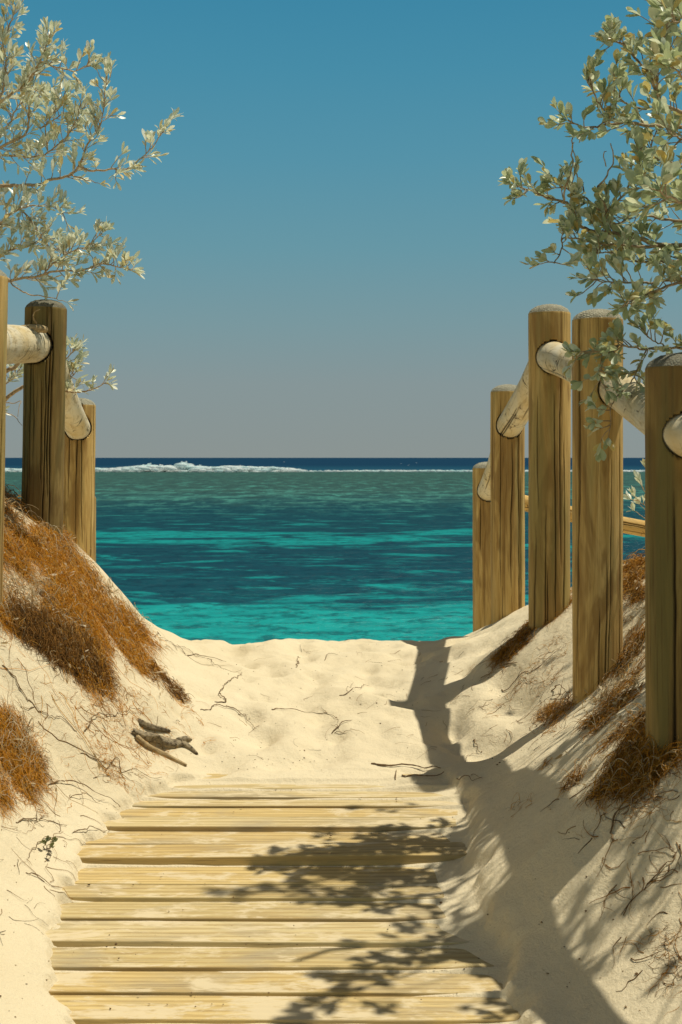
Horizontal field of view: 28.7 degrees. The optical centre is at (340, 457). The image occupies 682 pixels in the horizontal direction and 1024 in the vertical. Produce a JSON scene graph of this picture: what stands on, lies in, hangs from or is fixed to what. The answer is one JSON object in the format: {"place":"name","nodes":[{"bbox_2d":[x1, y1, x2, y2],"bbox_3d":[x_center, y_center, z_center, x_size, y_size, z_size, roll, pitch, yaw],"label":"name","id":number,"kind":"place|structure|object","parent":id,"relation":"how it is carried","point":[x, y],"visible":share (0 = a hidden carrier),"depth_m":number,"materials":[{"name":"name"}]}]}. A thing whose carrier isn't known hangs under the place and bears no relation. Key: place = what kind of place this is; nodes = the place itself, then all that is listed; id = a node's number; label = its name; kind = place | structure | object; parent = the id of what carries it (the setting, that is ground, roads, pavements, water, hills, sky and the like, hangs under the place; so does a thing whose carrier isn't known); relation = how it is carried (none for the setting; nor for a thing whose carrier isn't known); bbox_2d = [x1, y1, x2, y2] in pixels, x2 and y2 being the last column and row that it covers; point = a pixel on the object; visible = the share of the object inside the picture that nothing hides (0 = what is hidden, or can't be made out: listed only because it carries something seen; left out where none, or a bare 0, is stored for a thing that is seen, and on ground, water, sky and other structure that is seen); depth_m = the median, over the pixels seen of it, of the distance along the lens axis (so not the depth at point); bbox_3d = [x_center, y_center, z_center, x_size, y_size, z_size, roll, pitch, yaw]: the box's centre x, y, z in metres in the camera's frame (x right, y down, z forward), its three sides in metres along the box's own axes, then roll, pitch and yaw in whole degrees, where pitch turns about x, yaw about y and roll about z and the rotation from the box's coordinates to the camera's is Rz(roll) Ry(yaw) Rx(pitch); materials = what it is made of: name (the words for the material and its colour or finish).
{"place":"outdoors","nodes":[
{"label":"outdoors","id":0,"kind":"place"},
{"bbox_2d":[73,826,110,832],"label":"twig","id":1,"kind":"object","parent":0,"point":[87,829],"visible":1,"depth_m":4.56,"materials":[{"name":"brown wood"}]},
{"bbox_2d":[5,458,644,644],"bbox_3d":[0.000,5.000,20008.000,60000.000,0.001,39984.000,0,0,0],"label":"sea","id":2,"kind":"structure","parent":0,"point":[234,558],"depth_m":75.78,"materials":[{"name":"liquid"}]},
{"bbox_2d":[5,461,644,471],"bbox_3d":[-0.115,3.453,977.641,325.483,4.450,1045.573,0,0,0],"label":"surf","id":3,"kind":"structure","parent":2,"relation":"on","point":[185,466],"depth_m":462.82,"materials":[{"name":"liquid"}]},
{"bbox_2d":[0,493,681,1023],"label":"sand ground","id":4,"kind":"structure","parent":0,"point":[524,887],"depth_m":4.83,"materials":[{"name":"beige sand"}]},
{"bbox_2d":[2,665,75,730],"bbox_3d":[-1.090,0.884,4.851,0.274,0.263,0.079,0,0,-23],"label":"twig","id":5,"kind":"object","parent":4,"relation":"on","point":[30,700],"visible":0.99,"depth_m":4.84,"materials":[{"name":"brown wood"}]},
{"bbox_2d":[16,809,66,826],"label":"twig","id":6,"kind":"object","parent":4,"relation":"on","point":[36,819],"visible":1,"depth_m":4.41,"materials":[{"name":"brown wood"}]},
{"bbox_2d":[26,872,59,887],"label":"twig","id":7,"kind":"object","parent":4,"relation":"on","point":[41,877],"visible":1,"depth_m":4.11,"materials":[{"name":"brown wood"}]},
{"bbox_2d":[0,270,95,608],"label":"log fence","id":8,"kind":"object","parent":4,"relation":"on","point":[58,457],"visible":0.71,"depth_m":6.13,"materials":[{"name":"brown wood"}]},
{"bbox_2d":[21,309,47,332],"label":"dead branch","id":9,"kind":"object","parent":8,"relation":"on","point":[37,328],"visible":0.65,"depth_m":5.89,"materials":[{"name":"brown wood"}]},
{"bbox_2d":[39,835,57,852],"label":"seedling","id":10,"kind":"object","parent":4,"relation":"on","point":[53,840],"visible":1,"depth_m":4.30,"materials":[{"name":"green plant"}]},
{"bbox_2d":[28,836,82,857],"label":"twig","id":11,"kind":"object","parent":4,"relation":"on","point":[51,837],"visible":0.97,"depth_m":4.31,"materials":[{"name":"brown wood"}]},
{"bbox_2d":[48,780,119,806],"bbox_3d":[-0.927,1.202,4.749,0.056,0.137,0.306,0,0,43],"label":"twig","id":12,"kind":"object","parent":4,"relation":"on","point":[82,793],"visible":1,"depth_m":4.76,"materials":[{"name":"brown wood"}]},
{"bbox_2d":[0,0,181,422],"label":"coastal shrub","id":13,"kind":"object","parent":4,"relation":"on","point":[28,95],"visible":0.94,"depth_m":6.07,"materials":[{"name":"green plant"}]},
{"bbox_2d":[2,586,193,713],"bbox_3d":[-0.937,0.781,5.452,0.338,0.581,1.161,0,0,28],"label":"dry root mat","id":14,"kind":"object","parent":4,"relation":"on","point":[37,632],"visible":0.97,"depth_m":5.17,"materials":[{"name":"brown plant"}]},
{"bbox_2d":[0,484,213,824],"bbox_3d":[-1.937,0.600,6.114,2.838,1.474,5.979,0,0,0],"label":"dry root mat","id":15,"kind":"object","parent":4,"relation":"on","point":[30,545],"visible":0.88,"depth_m":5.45,"materials":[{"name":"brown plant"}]},
{"bbox_2d":[84,707,138,730],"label":"twig","id":16,"kind":"object","parent":4,"relation":"on","point":[103,714],"visible":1,"depth_m":5.09,"materials":[{"name":"brown wood"}]},
{"bbox_2d":[81,753,159,782],"bbox_3d":[-0.826,1.158,4.991,0.329,0.148,0.089,0,0,-39],"label":"twig","id":17,"kind":"object","parent":4,"relation":"on","point":[110,764],"visible":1,"depth_m":4.98,"materials":[{"name":"brown wood"}]},
{"bbox_2d":[138,718,170,732],"bbox_3d":[-0.760,1.082,5.382,0.042,0.083,0.166,0,0,41],"label":"driftwood log","id":18,"kind":"object","parent":4,"relation":"on","point":[147,725],"visible":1,"depth_m":5.37,"materials":[{"name":"brown wood"}]},
{"bbox_2d":[134,735,186,766],"bbox_3d":[-0.712,1.152,5.247,0.212,0.139,0.048,0,0,-12],"label":"driftwood stick","id":19,"kind":"object","parent":4,"relation":"on","point":[142,741],"visible":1,"depth_m":5.24,"materials":[{"name":"brown wood"}]},
{"bbox_2d":[131,728,197,754],"bbox_3d":[-0.719,1.134,5.345,0.325,0.143,0.117,0,0,-38],"label":"driftwood log","id":20,"kind":"object","parent":4,"relation":"on","point":[181,741],"visible":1,"depth_m":5.36,"materials":[{"name":"wood"}]},
{"bbox_2d":[142,631,207,664],"bbox_3d":[-0.807,0.887,6.330,0.276,0.304,1.108,0,0,5],"label":"twig","id":21,"kind":"object","parent":4,"relation":"on","point":[176,648],"visible":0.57,"depth_m":6.80,"materials":[{"name":"brown wood"}]},
{"bbox_2d":[178,645,237,671],"bbox_3d":[-0.653,1.009,6.739,0.142,0.092,0.468,0,0,-37],"label":"twig","id":22,"kind":"object","parent":4,"relation":"on","point":[205,656],"visible":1,"depth_m":6.79,"materials":[{"name":"brown wood"}]},
{"bbox_2d":[200,704,256,728],"bbox_3d":[-0.487,1.129,5.828,0.244,0.088,0.139,0,0,0],"label":"twig","id":23,"kind":"object","parent":4,"relation":"on","point":[228,706],"visible":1,"depth_m":5.87,"materials":[{"name":"brown wood"}]},
{"bbox_2d":[215,672,241,702],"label":"twig","id":24,"kind":"object","parent":4,"relation":"on","point":[223,688],"visible":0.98,"depth_m":6.09,"materials":[{"name":"brown wood"}]},
{"bbox_2d":[45,774,520,1023],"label":"boardwalk","id":25,"kind":"structure","parent":4,"relation":"on","point":[281,828],"depth_m":3.96,"materials":[{"name":"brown wood"}]},
{"bbox_2d":[272,708,337,719],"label":"twig","id":26,"kind":"object","parent":4,"relation":"on","point":[302,711],"visible":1,"depth_m":5.96,"materials":[{"name":"brown wood"}]},
{"bbox_2d":[0,647,680,1016],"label":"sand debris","id":27,"kind":"object","parent":4,"relation":"on","point":[424,839],"visible":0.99,"depth_m":3.79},
{"bbox_2d":[331,720,349,733],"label":"twig","id":28,"kind":"object","parent":4,"relation":"on","point":[338,728],"visible":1,"depth_m":5.72,"materials":[{"name":"brown wood"}]},
{"bbox_2d":[0,484,681,814],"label":"leaf litter","id":29,"kind":"object","parent":4,"relation":"on","point":[136,622],"visible":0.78,"depth_m":5.16,"materials":[{"name":"brown plant"}]},
{"bbox_2d":[0,640,681,994],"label":"twig litter","id":30,"kind":"object","parent":4,"relation":"on","point":[540,811],"visible":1,"depth_m":3.72,"materials":[{"name":"brown wood"}]},
{"bbox_2d":[371,763,439,768],"bbox_3d":[0.268,1.221,5.295,0.295,0.024,0.073,0,0,23],"label":"stick","id":31,"kind":"object","parent":4,"relation":"on","point":[403,764],"visible":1,"depth_m":5.30,"materials":[{"name":"brown wood"}]},
{"bbox_2d":[395,770,443,779],"bbox_3d":[0.275,1.232,5.175,0.217,0.029,0.126,0,0,34],"label":"stick","id":32,"kind":"object","parent":4,"relation":"on","point":[409,775],"visible":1,"depth_m":5.14,"materials":[{"name":"brown wood"}]},
{"bbox_2d":[501,646,560,691],"bbox_3d":[0.818,0.931,5.838,0.279,0.220,0.081,0,0,29],"label":"twig","id":33,"kind":"object","parent":4,"relation":"on","point":[527,671],"visible":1,"depth_m":5.82,"materials":[{"name":"brown wood"}]},
{"bbox_2d":[544,677,572,712],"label":"twig","id":34,"kind":"object","parent":4,"relation":"on","point":[555,686],"visible":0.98,"depth_m":5.42,"materials":[{"name":"brown wood"}]},
{"bbox_2d":[457,546,681,1014],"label":"dry root mat","id":35,"kind":"object","parent":4,"relation":"on","point":[634,765],"visible":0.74,"depth_m":4.18,"materials":[{"name":"brown plant"}]},
{"bbox_2d":[472,304,681,755],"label":"log fence","id":36,"kind":"object","parent":4,"relation":"on","point":[538,396],"visible":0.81,"depth_m":5.22,"materials":[{"name":"brown wood"}]},
{"bbox_2d":[525,495,644,536],"bbox_3d":[1.592,0.734,8.565,1.211,1.059,0.183,0,0,25],"label":"beach fence","id":37,"kind":"object","parent":4,"relation":"on","point":[632,526],"visible":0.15,"depth_m":8.40,"materials":[{"name":"brown wood"}]},
{"bbox_2d":[498,0,681,461],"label":"coastal shrub","id":38,"kind":"object","parent":4,"relation":"on","point":[666,58],"visible":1,"depth_m":4.54,"materials":[{"name":"green plant"}]},
{"bbox_2d":[623,459,644,517],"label":"seaside herb","id":39,"kind":"object","parent":4,"relation":"on","point":[632,491],"visible":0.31,"depth_m":6.72,"materials":[{"name":"green plant"}]},
{"bbox_2d":[610,790,677,840],"bbox_3d":[0.852,1.002,3.755,0.187,0.151,0.073,0,0,11],"label":"twig","id":40,"kind":"object","parent":4,"relation":"on","point":[612,838],"visible":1,"depth_m":3.77,"materials":[{"name":"brown wood"}]},
{"bbox_2d":[647,847,677,884],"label":"twig","id":41,"kind":"object","parent":4,"relation":"on","point":[663,865],"visible":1,"depth_m":3.56,"materials":[{"name":"brown wood"}]},
{"bbox_2d":[0,0,681,457],"label":"sky","id":42,"kind":"structure","parent":0,"point":[330,247],"materials":[{"name":"blue"}]}
]}

